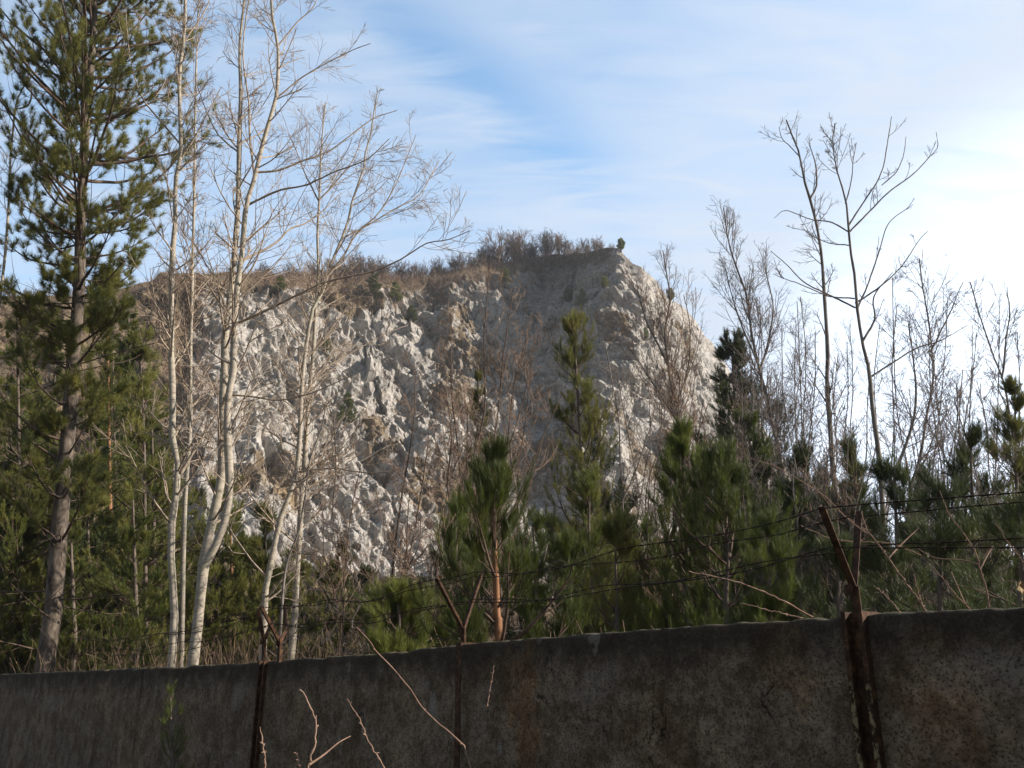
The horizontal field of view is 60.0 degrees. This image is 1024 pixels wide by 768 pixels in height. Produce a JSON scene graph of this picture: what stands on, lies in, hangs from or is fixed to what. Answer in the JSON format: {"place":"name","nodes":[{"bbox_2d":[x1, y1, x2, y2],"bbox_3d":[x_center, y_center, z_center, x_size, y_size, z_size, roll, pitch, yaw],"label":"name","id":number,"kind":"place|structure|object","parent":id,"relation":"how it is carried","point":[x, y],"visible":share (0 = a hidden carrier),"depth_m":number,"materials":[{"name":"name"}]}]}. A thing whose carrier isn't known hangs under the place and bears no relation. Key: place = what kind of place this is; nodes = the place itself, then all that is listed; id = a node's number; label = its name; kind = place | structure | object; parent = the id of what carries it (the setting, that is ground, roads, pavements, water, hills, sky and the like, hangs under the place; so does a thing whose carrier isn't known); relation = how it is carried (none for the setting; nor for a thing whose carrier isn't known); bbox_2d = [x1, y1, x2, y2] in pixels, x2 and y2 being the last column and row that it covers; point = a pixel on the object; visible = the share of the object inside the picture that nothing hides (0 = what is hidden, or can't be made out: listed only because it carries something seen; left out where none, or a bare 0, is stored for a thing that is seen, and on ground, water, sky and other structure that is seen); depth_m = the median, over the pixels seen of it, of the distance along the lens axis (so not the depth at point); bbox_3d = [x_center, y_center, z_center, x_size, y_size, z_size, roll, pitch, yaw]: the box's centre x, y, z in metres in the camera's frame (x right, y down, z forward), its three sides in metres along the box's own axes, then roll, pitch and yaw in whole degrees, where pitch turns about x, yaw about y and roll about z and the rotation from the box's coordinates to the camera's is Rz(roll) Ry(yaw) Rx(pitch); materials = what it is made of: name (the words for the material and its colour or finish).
{"place":"outdoors","nodes":[
{"label":"outdoors","id":0,"kind":"place"},
{"bbox_2d":[0,247,934,627],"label":"cliff","id":1,"kind":"structure","parent":0,"point":[372,387],"depth_m":169.27,"materials":[{"name":"stone"}]},
{"bbox_2d":[0,249,618,585],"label":"scrub","id":2,"kind":"object","parent":1,"relation":"on","point":[407,277],"visible":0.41,"depth_m":177.29,"materials":[{"name":"plant"}]},
{"bbox_2d":[0,0,1023,553],"label":"sky","id":3,"kind":"structure","parent":0,"point":[612,120],"materials":[{"name":"blue"}]},
{"bbox_3d":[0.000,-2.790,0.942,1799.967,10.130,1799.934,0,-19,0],"label":"ground","id":4,"kind":"structure","parent":0,"visible":0},
{"bbox_2d":[0,39,66,423],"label":"pine tree","id":5,"kind":"object","parent":4,"relation":"on","point":[10,167],"visible":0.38,"depth_m":20.69,"materials":[{"name":"green plant"}]},
{"bbox_2d":[0,456,70,673],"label":"pine tree","id":6,"kind":"object","parent":4,"relation":"on","point":[26,550],"visible":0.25,"depth_m":21.33,"materials":[{"name":"green plant"}]},
{"bbox_2d":[1,370,75,653],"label":"pine tree","id":7,"kind":"object","parent":4,"relation":"on","point":[36,388],"visible":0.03,"depth_m":28.40,"materials":[{"name":"green plant"}]},
{"bbox_2d":[0,510,84,673],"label":"pine tree","id":8,"kind":"object","parent":4,"relation":"on","point":[18,616],"visible":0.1,"depth_m":21.03,"materials":[{"name":"green plant"}]},
{"bbox_2d":[0,315,105,673],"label":"pine tree","id":9,"kind":"object","parent":4,"relation":"on","point":[18,545],"visible":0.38,"depth_m":21.73,"materials":[{"name":"green plant"}]},
{"bbox_2d":[0,438,122,672],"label":"pine tree","id":10,"kind":"object","parent":4,"relation":"on","point":[30,565],"visible":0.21,"depth_m":21.57,"materials":[{"name":"green plant"}]},
{"bbox_2d":[24,510,117,672],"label":"pine tree","id":11,"kind":"object","parent":4,"relation":"on","point":[76,620],"visible":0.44,"depth_m":20.24,"materials":[{"name":"green plant"}]},
{"bbox_2d":[7,443,176,673],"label":"pine tree","id":12,"kind":"object","parent":4,"relation":"on","point":[97,546],"visible":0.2,"depth_m":21.81,"materials":[{"name":"green plant"}]},
{"bbox_2d":[0,0,222,672],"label":"pine tree","id":13,"kind":"object","parent":4,"relation":"on","point":[106,280],"visible":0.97,"depth_m":20.18,"materials":[{"name":"green plant"}]},
{"bbox_2d":[62,411,169,661],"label":"pine tree","id":14,"kind":"object","parent":4,"relation":"on","point":[95,433],"visible":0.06,"depth_m":25.60,"materials":[{"name":"green plant"}]},
{"bbox_2d":[63,315,189,668],"bbox_3d":[-10.344,3.765,24.245,3.698,12.581,3.135,-9,-21,24],"label":"pine tree","id":15,"kind":"object","parent":4,"relation":"on","point":[104,424],"visible":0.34,"depth_m":24.55,"materials":[{"name":"green plant"}]},
{"bbox_2d":[75,350,178,652],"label":"pine tree","id":16,"kind":"object","parent":4,"relation":"on","point":[117,376],"visible":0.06,"depth_m":32.60,"materials":[{"name":"green plant"}]},
{"bbox_2d":[83,490,180,669],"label":"pine tree","id":17,"kind":"object","parent":4,"relation":"on","point":[148,612],"visible":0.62,"depth_m":18.34,"materials":[{"name":"green plant"}]},
{"bbox_2d":[30,320,241,670],"bbox_3d":[-8.884,3.694,22.698,5.265,11.617,4.710,0,-19,0],"label":"pine tree","id":18,"kind":"object","parent":4,"relation":"on","point":[133,413],"visible":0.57,"depth_m":22.85,"materials":[{"name":"green plant"}]},
{"bbox_2d":[99,292,181,631],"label":"pine tree","id":19,"kind":"object","parent":4,"relation":"on","point":[122,346],"visible":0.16,"depth_m":42.81,"materials":[{"name":"green plant"}]},
{"bbox_2d":[106,391,208,667],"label":"pine tree","id":20,"kind":"object","parent":4,"relation":"on","point":[151,449],"visible":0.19,"depth_m":26.26,"materials":[{"name":"green plant"}]},
{"bbox_2d":[92,0,259,666],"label":"bare tree","id":21,"kind":"object","parent":4,"relation":"on","point":[177,465],"visible":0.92,"depth_m":18.68,"materials":[{"name":"beige plant"}]},
{"bbox_2d":[159,679,205,767],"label":"pine sapling","id":22,"kind":"object","parent":4,"relation":"on","point":[173,758],"visible":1,"depth_m":7.84,"materials":[{"name":"green plant"}]},
{"bbox_2d":[139,0,252,666],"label":"birch tree","id":23,"kind":"object","parent":4,"relation":"on","point":[184,522],"visible":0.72,"depth_m":21.73,"materials":[{"name":"beige plant"}]},
{"bbox_2d":[167,541,248,664],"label":"pine tree","id":24,"kind":"object","parent":4,"relation":"on","point":[221,577],"visible":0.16,"depth_m":23.23,"materials":[{"name":"green plant"}]},
{"bbox_2d":[202,522,259,664],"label":"pine tree","id":25,"kind":"object","parent":4,"relation":"on","point":[239,556],"visible":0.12,"depth_m":26.54,"materials":[{"name":"green plant"}]},
{"bbox_2d":[178,459,288,664],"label":"pine tree","id":26,"kind":"object","parent":4,"relation":"on","point":[231,590],"visible":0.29,"depth_m":23.14,"materials":[{"name":"green plant"}]},
{"bbox_2d":[215,497,313,663],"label":"pine tree","id":27,"kind":"object","parent":4,"relation":"on","point":[261,561],"visible":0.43,"depth_m":23.54,"materials":[{"name":"green plant"}]},
{"bbox_2d":[0,592,550,738],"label":"dry weeds","id":28,"kind":"object","parent":4,"relation":"on","point":[199,656],"visible":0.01,"depth_m":17.00,"materials":[{"name":"brown plant"}]},
{"bbox_2d":[233,95,379,659],"bbox_3d":[-4.438,0.237,19.733,3.282,16.112,3.041,0,-19,0],"label":"bare tree","id":29,"kind":"object","parent":4,"relation":"on","point":[304,455],"visible":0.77,"depth_m":19.78,"materials":[{"name":"beige plant"}]},
{"bbox_2d":[263,387,354,660],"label":"bare tree","id":30,"kind":"object","parent":4,"relation":"on","point":[285,567],"visible":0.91,"depth_m":16.01,"materials":[{"name":"brown plant"}]},
{"bbox_2d":[270,540,347,656],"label":"pine tree","id":31,"kind":"object","parent":4,"relation":"on","point":[302,570],"visible":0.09,"depth_m":32.08,"materials":[{"name":"green plant"}]},
{"bbox_2d":[150,0,485,666],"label":"bare tree","id":32,"kind":"object","parent":4,"relation":"on","point":[210,545],"visible":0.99,"depth_m":18.05,"materials":[{"name":"beige plant"}]},
{"bbox_2d":[191,89,455,660],"bbox_3d":[-3.692,0.293,18.403,4.500,15.085,3.466,-4,-20,11],"label":"bare tree","id":33,"kind":"object","parent":4,"relation":"on","point":[266,594],"visible":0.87,"depth_m":18.63,"materials":[{"name":"grey plant"}]},
{"bbox_2d":[275,534,375,659],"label":"pine tree","id":34,"kind":"object","parent":4,"relation":"on","point":[313,594],"visible":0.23,"depth_m":23.49,"materials":[{"name":"green plant"}]},
{"bbox_2d":[295,593,366,658],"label":"pine tree","id":35,"kind":"object","parent":4,"relation":"on","point":[315,629],"visible":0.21,"depth_m":22.81,"materials":[{"name":"green plant"}]},
{"bbox_2d":[281,395,397,658],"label":"bare tree","id":36,"kind":"object","parent":4,"relation":"on","point":[343,576],"visible":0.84,"depth_m":16.76,"materials":[{"name":"brown plant"}]},
{"bbox_2d":[330,570,359,655],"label":"pine tree","id":37,"kind":"object","parent":4,"relation":"on","point":[347,626],"visible":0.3,"depth_m":21.15,"materials":[{"name":"green plant"}]},
{"bbox_2d":[302,508,412,655],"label":"bare tree","id":38,"kind":"object","parent":4,"relation":"on","point":[350,571],"visible":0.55,"depth_m":12.38,"materials":[{"name":"brown plant"}]},
{"bbox_2d":[330,349,449,652],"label":"bare tree","id":39,"kind":"object","parent":4,"relation":"on","point":[398,514],"visible":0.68,"depth_m":14.29,"materials":[{"name":"brown plant"}]},
{"bbox_2d":[354,475,445,651],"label":"bare tree","id":40,"kind":"object","parent":4,"relation":"on","point":[406,555],"visible":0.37,"depth_m":13.09,"materials":[{"name":"brown plant"}]},
{"bbox_2d":[356,573,450,654],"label":"pine tree","id":41,"kind":"object","parent":4,"relation":"on","point":[396,637],"visible":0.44,"depth_m":10.13,"materials":[{"name":"green plant"}]},
{"bbox_2d":[388,435,474,640],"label":"bare tree","id":42,"kind":"object","parent":4,"relation":"on","point":[437,566],"visible":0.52,"depth_m":13.74,"materials":[{"name":"brown plant"}]},
{"bbox_2d":[410,364,488,614],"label":"bare tree","id":43,"kind":"object","parent":4,"relation":"on","point":[431,458],"visible":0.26,"depth_m":16.44,"materials":[{"name":"brown plant"}]},
{"bbox_2d":[411,485,491,647],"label":"pine tree","id":44,"kind":"object","parent":4,"relation":"on","point":[454,506],"visible":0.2,"depth_m":10.86,"materials":[{"name":"green plant"}]},
{"bbox_2d":[2,589,946,673],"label":"undergrowth","id":45,"kind":"object","parent":4,"relation":"on","point":[202,663],"visible":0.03,"depth_m":16.82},
{"bbox_2d":[454,356,502,640],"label":"pine tree","id":46,"kind":"object","parent":4,"relation":"on","point":[478,377],"visible":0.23,"depth_m":25.14,"materials":[{"name":"green plant"}]},
{"bbox_2d":[415,355,562,643],"bbox_3d":[-0.381,2.595,12.046,2.251,6.568,1.789,0,-19,0],"label":"bare tree","id":47,"kind":"object","parent":4,"relation":"on","point":[467,443],"visible":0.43,"depth_m":12.70,"materials":[{"name":"brown plant"}]},
{"bbox_2d":[431,255,553,637],"bbox_3d":[-0.520,1.971,14.992,1.916,9.662,2.270,17,-26,-40],"label":"bare tree","id":48,"kind":"object","parent":4,"relation":"on","point":[501,376],"visible":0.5,"depth_m":15.72,"materials":[{"name":"brown plant"}]},
{"bbox_2d":[406,430,604,645],"bbox_3d":[-0.116,2.512,8.453,1.502,4.366,2.283,15,-24,-36],"label":"pine tree","id":49,"kind":"object","parent":4,"relation":"on","point":[492,477],"visible":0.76,"depth_m":8.61,"materials":[{"name":"green plant"}]},
{"bbox_2d":[0,504,1023,767],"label":"concrete wall","id":50,"kind":"structure","parent":4,"relation":"on","point":[928,688],"depth_m":5.13,"materials":[{"name":"concrete"}]},
{"bbox_2d":[62,489,1023,642],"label":"barbed wire","id":51,"kind":"object","parent":50,"relation":"attached to","point":[847,505],"visible":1,"depth_m":4.90,"materials":[{"name":"black"}]},
{"bbox_2d":[68,544,1023,657],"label":"barbed wire","id":52,"kind":"object","parent":50,"relation":"attached to","point":[816,551],"visible":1,"depth_m":5.02,"materials":[{"name":"black"}]},
{"bbox_2d":[79,536,1023,651],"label":"barbed wire","id":53,"kind":"object","parent":50,"relation":"attached to","point":[757,563],"visible":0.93,"depth_m":5.23,"materials":[{"name":"black"}]},
{"bbox_2d":[82,501,1023,642],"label":"barbed wire","id":54,"kind":"object","parent":50,"relation":"attached to","point":[791,530],"visible":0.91,"depth_m":5.31,"materials":[{"name":"black"}]},
{"bbox_2d":[491,347,554,637],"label":"bare tree","id":55,"kind":"object","parent":4,"relation":"on","point":[534,396],"visible":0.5,"depth_m":20.56,"materials":[{"name":"brown plant"}]},
{"bbox_2d":[504,504,553,639],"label":"pine tree","id":56,"kind":"object","parent":4,"relation":"on","point":[539,588],"visible":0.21,"depth_m":11.79,"materials":[{"name":"green plant"}]},
{"bbox_2d":[512,507,583,636],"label":"pine tree","id":57,"kind":"object","parent":4,"relation":"on","point":[552,546],"visible":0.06,"depth_m":21.68,"materials":[{"name":"green plant"}]},
{"bbox_2d":[541,526,590,636],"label":"pine tree","id":58,"kind":"object","parent":4,"relation":"on","point":[563,542],"visible":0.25,"depth_m":10.81,"materials":[{"name":"green plant"}]},
{"bbox_2d":[520,305,646,633],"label":"pine tree","id":59,"kind":"object","parent":4,"relation":"on","point":[570,328],"visible":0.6,"depth_m":19.75,"materials":[{"name":"green plant"}]},
{"bbox_2d":[561,460,637,634],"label":"pine tree","id":60,"kind":"object","parent":4,"relation":"on","point":[588,491],"visible":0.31,"depth_m":16.29,"materials":[{"name":"green plant"}]},
{"bbox_2d":[574,501,662,632],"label":"pine tree","id":61,"kind":"object","parent":4,"relation":"on","point":[620,537],"visible":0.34,"depth_m":13.15,"materials":[{"name":"green plant"}]},
{"bbox_2d":[582,352,681,617],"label":"bare tree","id":62,"kind":"object","parent":4,"relation":"on","point":[620,456],"visible":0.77,"depth_m":18.64,"materials":[{"name":"brown plant"}]},
{"bbox_2d":[583,349,692,625],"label":"bare tree","id":63,"kind":"object","parent":4,"relation":"on","point":[650,416],"visible":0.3,"depth_m":20.68,"materials":[{"name":"brown plant"}]},
{"bbox_2d":[609,509,682,631],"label":"pine tree","id":64,"kind":"object","parent":4,"relation":"on","point":[645,528],"visible":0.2,"depth_m":13.69,"materials":[{"name":"green plant"}]},
{"bbox_2d":[596,242,718,489],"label":"bare tree","id":65,"kind":"object","parent":4,"relation":"on","point":[667,355],"visible":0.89,"depth_m":25.74,"materials":[{"name":"brown plant"}]},
{"bbox_2d":[613,402,705,609],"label":"bare tree","id":66,"kind":"object","parent":4,"relation":"on","point":[638,492],"visible":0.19,"depth_m":18.95,"materials":[{"name":"brown plant"}]},
{"bbox_2d":[613,360,747,627],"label":"bare tree","id":67,"kind":"object","parent":4,"relation":"on","point":[686,461],"visible":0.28,"depth_m":13.58,"materials":[{"name":"brown plant"}]},
{"bbox_2d":[629,412,740,628],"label":"pine tree","id":68,"kind":"object","parent":4,"relation":"on","point":[677,445],"visible":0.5,"depth_m":12.85,"materials":[{"name":"green plant"}]},
{"bbox_2d":[641,434,810,627],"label":"pine tree","id":69,"kind":"object","parent":4,"relation":"on","point":[719,463],"visible":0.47,"depth_m":11.97,"materials":[{"name":"green plant"}]},
{"bbox_2d":[672,326,785,606],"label":"pine tree","id":70,"kind":"object","parent":4,"relation":"on","point":[723,381],"visible":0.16,"depth_m":31.70,"materials":[{"name":"green plant"}]},
{"bbox_2d":[704,343,782,593],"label":"bare tree","id":71,"kind":"object","parent":4,"relation":"on","point":[736,383],"visible":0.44,"depth_m":20.16,"materials":[{"name":"brown plant"}]},
{"bbox_2d":[707,403,789,620],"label":"pine tree","id":72,"kind":"object","parent":4,"relation":"on","point":[765,449],"visible":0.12,"depth_m":19.85,"materials":[{"name":"green plant"}]},
{"bbox_2d":[704,195,802,493],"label":"bare tree","id":73,"kind":"object","parent":4,"relation":"on","point":[751,337],"visible":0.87,"depth_m":29.25,"materials":[{"name":"brown plant"}]},
{"bbox_2d":[731,275,792,570],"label":"bare tree","id":74,"kind":"object","parent":4,"relation":"on","point":[761,372],"visible":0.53,"depth_m":21.18,"materials":[{"name":"brown plant"}]},
{"bbox_2d":[721,497,803,623],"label":"pine tree","id":75,"kind":"object","parent":4,"relation":"on","point":[776,549],"visible":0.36,"depth_m":10.70,"materials":[{"name":"green plant"}]},
{"bbox_2d":[724,399,818,621],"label":"bare tree","id":76,"kind":"object","parent":4,"relation":"on","point":[749,482],"visible":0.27,"depth_m":18.13,"materials":[{"name":"brown plant"}]},
{"bbox_2d":[767,303,824,489],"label":"bare tree","id":77,"kind":"object","parent":4,"relation":"on","point":[797,370],"visible":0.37,"depth_m":31.88,"materials":[{"name":"brown plant"}]},
{"bbox_2d":[763,471,835,619],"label":"pine tree","id":78,"kind":"object","parent":4,"relation":"on","point":[788,501],"visible":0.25,"depth_m":15.05,"materials":[{"name":"green plant"}]},
{"bbox_2d":[776,430,823,595],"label":"pine tree","id":79,"kind":"object","parent":4,"relation":"on","point":[799,456],"visible":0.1,"depth_m":19.70,"materials":[{"name":"green plant"}]},
{"bbox_2d":[757,110,843,574],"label":"bare tree","id":80,"kind":"object","parent":4,"relation":"on","point":[826,333],"visible":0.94,"depth_m":24.43,"materials":[{"name":"brown plant"}]},
{"bbox_2d":[746,430,862,617],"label":"bare tree","id":81,"kind":"object","parent":4,"relation":"on","point":[816,503],"visible":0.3,"depth_m":15.17,"materials":[{"name":"brown plant"}]},
{"bbox_2d":[753,339,907,605],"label":"bare tree","id":82,"kind":"object","parent":4,"relation":"on","point":[808,406],"visible":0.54,"depth_m":17.50,"materials":[{"name":"brown plant"}]},
{"bbox_2d":[793,517,869,618],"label":"pine tree","id":83,"kind":"object","parent":4,"relation":"on","point":[821,607],"visible":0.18,"depth_m":10.81,"materials":[{"name":"green plant"}]},
{"bbox_2d":[794,438,891,617],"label":"bare tree","id":84,"kind":"object","parent":4,"relation":"on","point":[855,500],"visible":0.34,"depth_m":13.41,"materials":[{"name":"brown plant"}]},
{"bbox_2d":[808,426,894,612],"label":"pine tree","id":85,"kind":"object","parent":4,"relation":"on","point":[858,467],"visible":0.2,"depth_m":15.20,"materials":[{"name":"green plant"}]},
{"bbox_2d":[794,409,911,617],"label":"bare tree","id":86,"kind":"object","parent":4,"relation":"on","point":[845,498],"visible":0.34,"depth_m":14.46,"materials":[{"name":"brown plant"}]},
{"bbox_2d":[816,314,896,535],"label":"bare tree","id":87,"kind":"object","parent":4,"relation":"on","point":[866,421],"visible":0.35,"depth_m":27.20,"materials":[{"name":"brown plant"}]},
{"bbox_2d":[770,113,967,610],"bbox_3d":[8.435,0.513,19.806,4.531,15.580,1.222,0,-19,0],"label":"bare tree","id":88,"kind":"object","parent":4,"relation":"on","point":[873,413],"visible":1,"depth_m":21.11,"materials":[{"name":"grey plant"}]},
{"bbox_2d":[830,446,937,612],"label":"pine tree","id":89,"kind":"object","parent":4,"relation":"on","point":[893,490],"visible":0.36,"depth_m":13.00,"materials":[{"name":"green plant"}]},
{"bbox_2d":[874,259,930,594],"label":"bare tree","id":90,"kind":"object","parent":4,"relation":"on","point":[894,387],"visible":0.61,"depth_m":23.48,"materials":[{"name":"brown plant"}]},
{"bbox_2d":[859,246,981,582],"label":"bare tree","id":91,"kind":"object","parent":4,"relation":"on","point":[909,436],"visible":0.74,"depth_m":22.46,"materials":[{"name":"brown plant"}]},
{"bbox_2d":[874,357,987,607],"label":"bare tree","id":92,"kind":"object","parent":4,"relation":"on","point":[919,466],"visible":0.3,"depth_m":18.54,"materials":[{"name":"brown plant"}]},
{"bbox_2d":[858,455,1005,612],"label":"pine tree","id":93,"kind":"object","parent":4,"relation":"on","point":[940,519],"visible":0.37,"depth_m":11.84,"materials":[{"name":"green plant"}]},
{"bbox_2d":[910,314,973,598],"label":"bare tree","id":94,"kind":"object","parent":4,"relation":"on","point":[931,391],"visible":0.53,"depth_m":20.86,"materials":[{"name":"brown plant"}]},
{"bbox_2d":[889,366,1019,597],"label":"bare tree","id":95,"kind":"object","parent":4,"relation":"on","point":[985,423],"visible":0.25,"depth_m":18.60,"materials":[{"name":"brown plant"}]},
{"bbox_2d":[925,324,990,566],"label":"bare tree","id":96,"kind":"object","parent":4,"relation":"on","point":[956,383],"visible":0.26,"depth_m":28.43,"materials":[{"name":"grey plant"}]},
{"bbox_2d":[903,417,1023,610],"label":"pine tree","id":97,"kind":"object","parent":4,"relation":"on","point":[974,435],"visible":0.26,"depth_m":14.01,"materials":[{"name":"green plant"}]},
{"bbox_2d":[937,485,1023,608],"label":"pine tree","id":98,"kind":"object","parent":4,"relation":"on","point":[1014,524],"visible":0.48,"depth_m":10.06,"materials":[{"name":"green plant"}]},
{"bbox_2d":[951,274,1021,574],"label":"bare tree","id":99,"kind":"object","parent":4,"relation":"on","point":[998,374],"visible":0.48,"depth_m":22.64,"materials":[{"name":"brown plant"}]},
{"bbox_2d":[954,276,1023,565],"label":"bare tree","id":100,"kind":"object","parent":4,"relation":"on","point":[1006,339],"visible":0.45,"depth_m":23.63,"materials":[{"name":"grey plant"}]},
{"bbox_2d":[963,372,1023,607],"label":"pine tree","id":101,"kind":"object","parent":4,"relation":"on","point":[1015,425],"visible":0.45,"depth_m":16.55,"materials":[{"name":"green plant"}]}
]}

